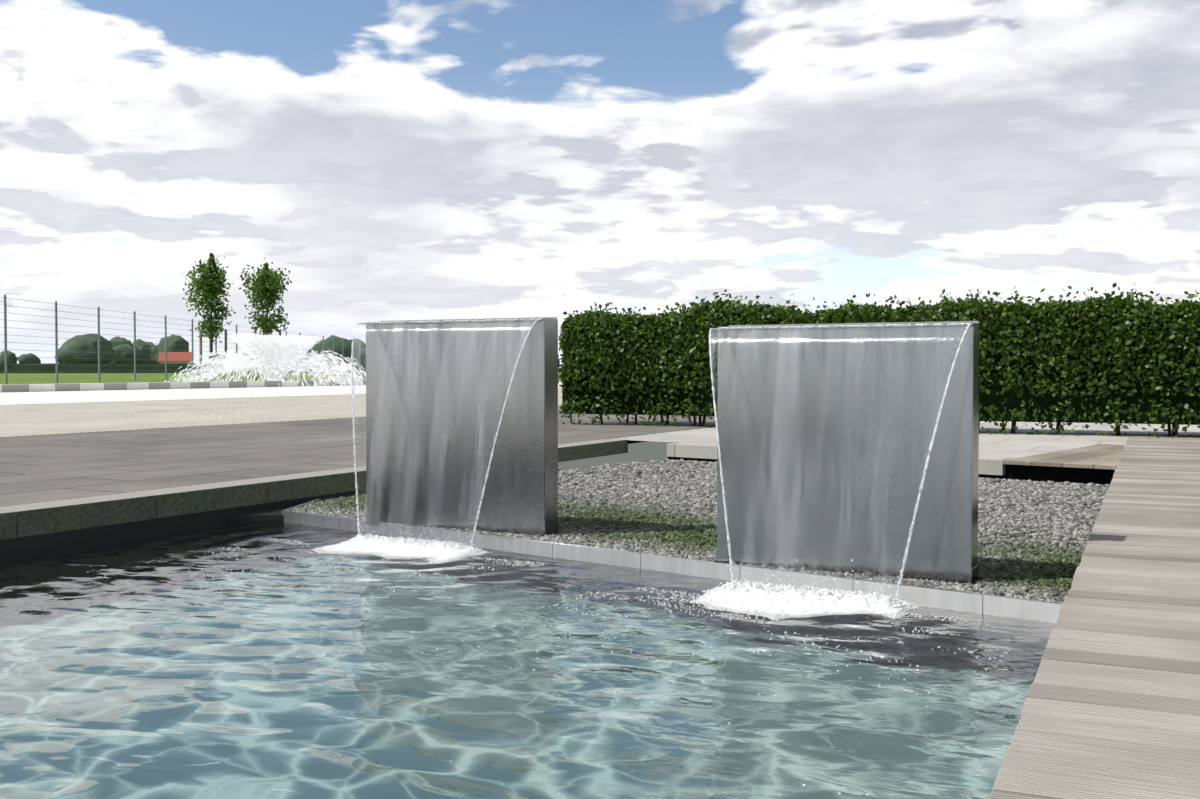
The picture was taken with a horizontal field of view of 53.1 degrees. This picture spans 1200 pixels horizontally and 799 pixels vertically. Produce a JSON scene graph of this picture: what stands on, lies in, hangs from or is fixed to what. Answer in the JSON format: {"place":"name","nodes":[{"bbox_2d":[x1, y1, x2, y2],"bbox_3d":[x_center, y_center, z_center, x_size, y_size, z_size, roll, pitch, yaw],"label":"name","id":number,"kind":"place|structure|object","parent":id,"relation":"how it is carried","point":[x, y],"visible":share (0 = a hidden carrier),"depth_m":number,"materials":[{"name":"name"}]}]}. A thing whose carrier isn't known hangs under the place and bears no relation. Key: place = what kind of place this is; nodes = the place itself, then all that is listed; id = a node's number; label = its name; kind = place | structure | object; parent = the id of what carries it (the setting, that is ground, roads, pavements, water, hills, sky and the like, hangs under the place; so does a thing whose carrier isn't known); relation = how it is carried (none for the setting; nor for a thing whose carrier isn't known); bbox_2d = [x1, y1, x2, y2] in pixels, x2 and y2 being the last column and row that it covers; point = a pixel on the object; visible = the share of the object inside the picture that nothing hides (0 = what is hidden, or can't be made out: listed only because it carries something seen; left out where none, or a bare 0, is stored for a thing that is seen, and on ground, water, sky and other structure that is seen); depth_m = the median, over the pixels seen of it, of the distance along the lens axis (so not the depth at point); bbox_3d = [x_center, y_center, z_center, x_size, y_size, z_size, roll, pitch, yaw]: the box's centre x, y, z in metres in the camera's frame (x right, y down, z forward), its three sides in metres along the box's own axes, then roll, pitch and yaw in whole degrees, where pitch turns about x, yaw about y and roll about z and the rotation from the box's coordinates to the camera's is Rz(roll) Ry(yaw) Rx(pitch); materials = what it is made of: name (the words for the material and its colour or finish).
{"place":"outdoors","nodes":[
{"label":"outdoors","id":0,"kind":"place"},
{"bbox_2d":[0,381,561,404],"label":"white paving","id":1,"kind":"structure","parent":0,"point":[16,398],"depth_m":36.33,"materials":[{"name":"white concrete"}]},
{"bbox_2d":[0,371,715,506],"bbox_3d":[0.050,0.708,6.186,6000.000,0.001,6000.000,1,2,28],"label":"field ground","id":2,"kind":"structure","parent":0,"point":[26,378],"depth_m":94.80,"materials":[{"name":"grey concrete"}]},
{"bbox_2d":[0,363,306,372],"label":"lawn","id":3,"kind":"structure","parent":2,"relation":"on","point":[105,368],"depth_m":185.77,"materials":[{"name":"green plant"}]},
{"bbox_2d":[159,361,191,363],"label":"house walls","id":4,"kind":"structure","parent":2,"relation":"on","point":[177,362],"depth_m":330.48,"materials":[{"name":"beige paint"}]},
{"bbox_2d":[158,352,191,360],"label":"house roof","id":5,"kind":"structure","parent":4,"relation":"on","point":[177,356],"depth_m":331.67,"materials":[{"name":"red tile"}]},
{"bbox_2d":[0,295,364,383],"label":"fence","id":6,"kind":"object","parent":2,"relation":"on","point":[56,344],"visible":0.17,"depth_m":72.49,"materials":[{"name":"silver metal"}]},
{"bbox_2d":[182,253,235,381],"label":"tree","id":7,"kind":"object","parent":2,"relation":"on","point":[207,288],"depth_m":60.22,"materials":[{"name":"green plant"}]},
{"bbox_2d":[199,329,280,380],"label":"tree stakes","id":8,"kind":"object","parent":2,"relation":"on","point":[200,338],"visible":0.19,"depth_m":59.90,"materials":[{"name":"brown wood"}]},
{"bbox_2d":[238,258,291,380],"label":"tree","id":9,"kind":"object","parent":2,"relation":"on","point":[271,278],"depth_m":59.97,"materials":[{"name":"green plant"}]},
{"bbox_2d":[165,333,365,386],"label":"fountain spray","id":10,"kind":"object","parent":2,"relation":"on","point":[272,358],"visible":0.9,"depth_m":53.17,"materials":[{"name":"white liquid"}]},
{"bbox_2d":[0,334,559,373],"bbox_3d":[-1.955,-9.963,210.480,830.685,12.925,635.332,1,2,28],"label":"treeline","id":11,"kind":"object","parent":2,"relation":"on","point":[112,351],"visible":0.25,"depth_m":350.44,"materials":[{"name":"green plant"}]},
{"bbox_2d":[0,378,560,391],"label":"curb","id":12,"kind":"structure","parent":2,"relation":"on","point":[101,386],"depth_m":44.97,"materials":[{"name":"grey concrete"}]},
{"bbox_2d":[0,388,561,436],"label":"paving light","id":13,"kind":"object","parent":2,"relation":"on","point":[36,419],"depth_m":21.45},
{"bbox_2d":[0,439,627,539],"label":"coping","id":14,"kind":"object","parent":2,"relation":"on","point":[24,520],"visible":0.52,"depth_m":8.01,"materials":[{"name":"grey concrete"}]},
{"bbox_2d":[0,406,716,506],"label":"paving slabs","id":15,"kind":"structure","parent":2,"relation":"on","point":[40,468],"depth_m":11.48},
{"bbox_2d":[558,282,1199,437],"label":"hedge","id":16,"kind":"object","parent":2,"relation":"on","point":[1129,313],"depth_m":14.85,"materials":[{"name":"green plant"}]},
{"bbox_2d":[1005,464,1114,484],"bbox_3d":[5.660,0.737,10.912,2.950,0.330,2.850,1,2,39],"label":"paving edge","id":17,"kind":"object","parent":2,"relation":"on","point":[1061,474],"visible":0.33,"depth_m":10.42,"materials":[{"name":"black"}]},
{"bbox_3d":[4.940,1.097,4.724,5.480,0.740,19.700,1,2,25],"label":"deck substructure","id":18,"kind":"object","parent":2,"relation":"on","visible":0},
{"bbox_2d":[282,499,1062,619],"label":"curb","id":19,"kind":"structure","parent":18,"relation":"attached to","point":[994,603],"depth_m":6.15,"materials":[{"name":"concrete"}]},
{"bbox_2d":[989,434,1199,798],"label":"deck planks","id":20,"kind":"object","parent":18,"relation":"on","point":[1111,708],"visible":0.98,"depth_m":3.38,"materials":[{"name":"brown wood"}]},
{"bbox_2d":[1003,444,1187,469],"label":"boardwalk","id":21,"kind":"structure","parent":20,"relation":"on","point":[1103,456],"depth_m":10.86,"materials":[{"name":"brown wood"}]},
{"bbox_2d":[0,521,1056,798],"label":"pool water","id":22,"kind":"structure","parent":0,"point":[166,673],"depth_m":4.06,"materials":[{"name":"teal liquid"}]},
{"bbox_2d":[71,538,543,615],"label":"water droplets","id":23,"kind":"object","parent":22,"relation":"on","point":[532,563],"visible":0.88,"depth_m":6.53,"materials":[{"name":"white liquid"}]},
{"bbox_2d":[305,534,492,563],"bbox_3d":[-1.196,0.852,6.914,1.037,0.065,0.561,1,2,28],"label":"foam","id":24,"kind":"object","parent":22,"relation":"on","point":[416,543],"visible":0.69,"depth_m":6.93,"materials":[{"name":"white"}]},
{"bbox_2d":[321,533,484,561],"bbox_3d":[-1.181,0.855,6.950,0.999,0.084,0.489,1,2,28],"label":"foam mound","id":25,"kind":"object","parent":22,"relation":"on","point":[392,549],"visible":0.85,"depth_m":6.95,"materials":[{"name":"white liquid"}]},
{"bbox_2d":[342,510,486,551],"bbox_3d":[-1.102,0.770,7.096,0.910,0.197,0.353,1,2,28],"label":"splash","id":26,"kind":"object","parent":22,"relation":"on","point":[414,537],"visible":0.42,"depth_m":7.07,"materials":[{"name":"white liquid"}]},
{"bbox_2d":[351,319,538,545],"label":"water streams","id":27,"kind":"structure","parent":22,"relation":"on","point":[356,486],"depth_m":6.99,"materials":[{"name":"liquid"}]},
{"bbox_2d":[422,587,1009,794],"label":"water droplets","id":28,"kind":"object","parent":22,"relation":"on","point":[663,590],"visible":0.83,"depth_m":5.11,"materials":[{"name":"white liquid"}]},
{"bbox_2d":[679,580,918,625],"bbox_3d":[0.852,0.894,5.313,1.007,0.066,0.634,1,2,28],"label":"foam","id":29,"kind":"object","parent":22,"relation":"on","point":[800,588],"visible":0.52,"depth_m":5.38,"materials":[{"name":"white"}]},
{"bbox_2d":[696,581,912,614],"bbox_3d":[0.863,0.899,5.338,0.974,0.082,0.584,1,2,28],"label":"foam mound","id":30,"kind":"object","parent":22,"relation":"on","point":[800,604],"visible":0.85,"depth_m":5.37,"materials":[{"name":"white liquid"}]},
{"bbox_2d":[718,558,907,606],"bbox_3d":[0.965,0.816,5.497,0.867,0.190,0.343,1,2,28],"label":"splash","id":31,"kind":"object","parent":30,"relation":"on","point":[816,584],"visible":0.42,"depth_m":5.47,"materials":[{"name":"white liquid"}]},
{"bbox_2d":[709,324,970,601],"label":"water streams","id":32,"kind":"structure","parent":22,"relation":"on","point":[914,514],"depth_m":5.39,"materials":[{"name":"liquid"}]},
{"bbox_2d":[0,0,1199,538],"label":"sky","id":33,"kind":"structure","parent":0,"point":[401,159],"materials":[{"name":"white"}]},
{"bbox_2d":[292,459,1109,602],"bbox_3d":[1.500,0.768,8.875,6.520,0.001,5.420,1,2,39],"label":"gravel bed","id":34,"kind":"object","parent":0,"point":[973,583],"depth_m":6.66,"materials":[{"name":"grey gravel"}]},
{"bbox_2d":[358,317,558,535],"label":"water wall","id":35,"kind":"structure","parent":34,"relation":"on","point":[520,496],"depth_m":7.36,"materials":[{"name":"metal"}]},
{"bbox_2d":[352,319,534,546],"bbox_3d":[-1.028,0.213,7.220,1.348,1.380,0.340,1,2,28],"label":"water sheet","id":36,"kind":"object","parent":35,"relation":"attached to","point":[520,348],"visible":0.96,"depth_m":7.18,"materials":[{"name":"liquid"}]},
{"bbox_2d":[361,318,540,323],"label":"spillway lip","id":37,"kind":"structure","parent":35,"relation":"on","point":[447,320],"depth_m":7.34,"materials":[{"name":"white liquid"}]},
{"bbox_2d":[667,457,1004,478],"bbox_3d":[2.246,0.710,11.937,3.670,0.128,0.260,1,2,39],"label":"kerb shadow gap","id":38,"kind":"object","parent":34,"relation":"on","point":[979,475],"visible":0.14,"depth_m":12.62,"materials":[{"name":"black"}]},
{"bbox_2d":[667,442,1013,475],"bbox_3d":[2.246,0.574,11.933,3.664,0.140,0.300,1,2,39],"label":"stone ledge","id":39,"kind":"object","parent":38,"relation":"on","point":[991,465],"depth_m":12.63,"materials":[{"name":"stone"}]},
{"bbox_2d":[711,321,979,583],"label":"water wall","id":40,"kind":"structure","parent":34,"relation":"on","point":[943,545],"depth_m":5.80,"materials":[{"name":"metal"}]},
{"bbox_2d":[710,324,962,594],"bbox_3d":[1.050,0.296,5.646,1.278,1.292,0.340,1,2,28],"label":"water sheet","id":41,"kind":"object","parent":40,"relation":"attached to","point":[780,528],"visible":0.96,"depth_m":5.63,"materials":[{"name":"liquid"}]},
{"bbox_2d":[720,323,970,328],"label":"spillway lip","id":42,"kind":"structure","parent":40,"relation":"on","point":[842,325],"depth_m":5.76,"materials":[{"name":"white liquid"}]},
{"bbox_2d":[611,421,1199,457],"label":"paving","id":43,"kind":"structure","parent":0,"point":[1019,442],"depth_m":14.37,"materials":[{"name":"concrete"}]},
{"label":"pool floor","id":44,"kind":"structure","parent":0,"visible":0},
{"bbox_2d":[0,489,366,555],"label":"wall","id":45,"kind":"structure","parent":44,"relation":"on","point":[271,511],"depth_m":7.73,"materials":[{"name":"black"}]}
]}

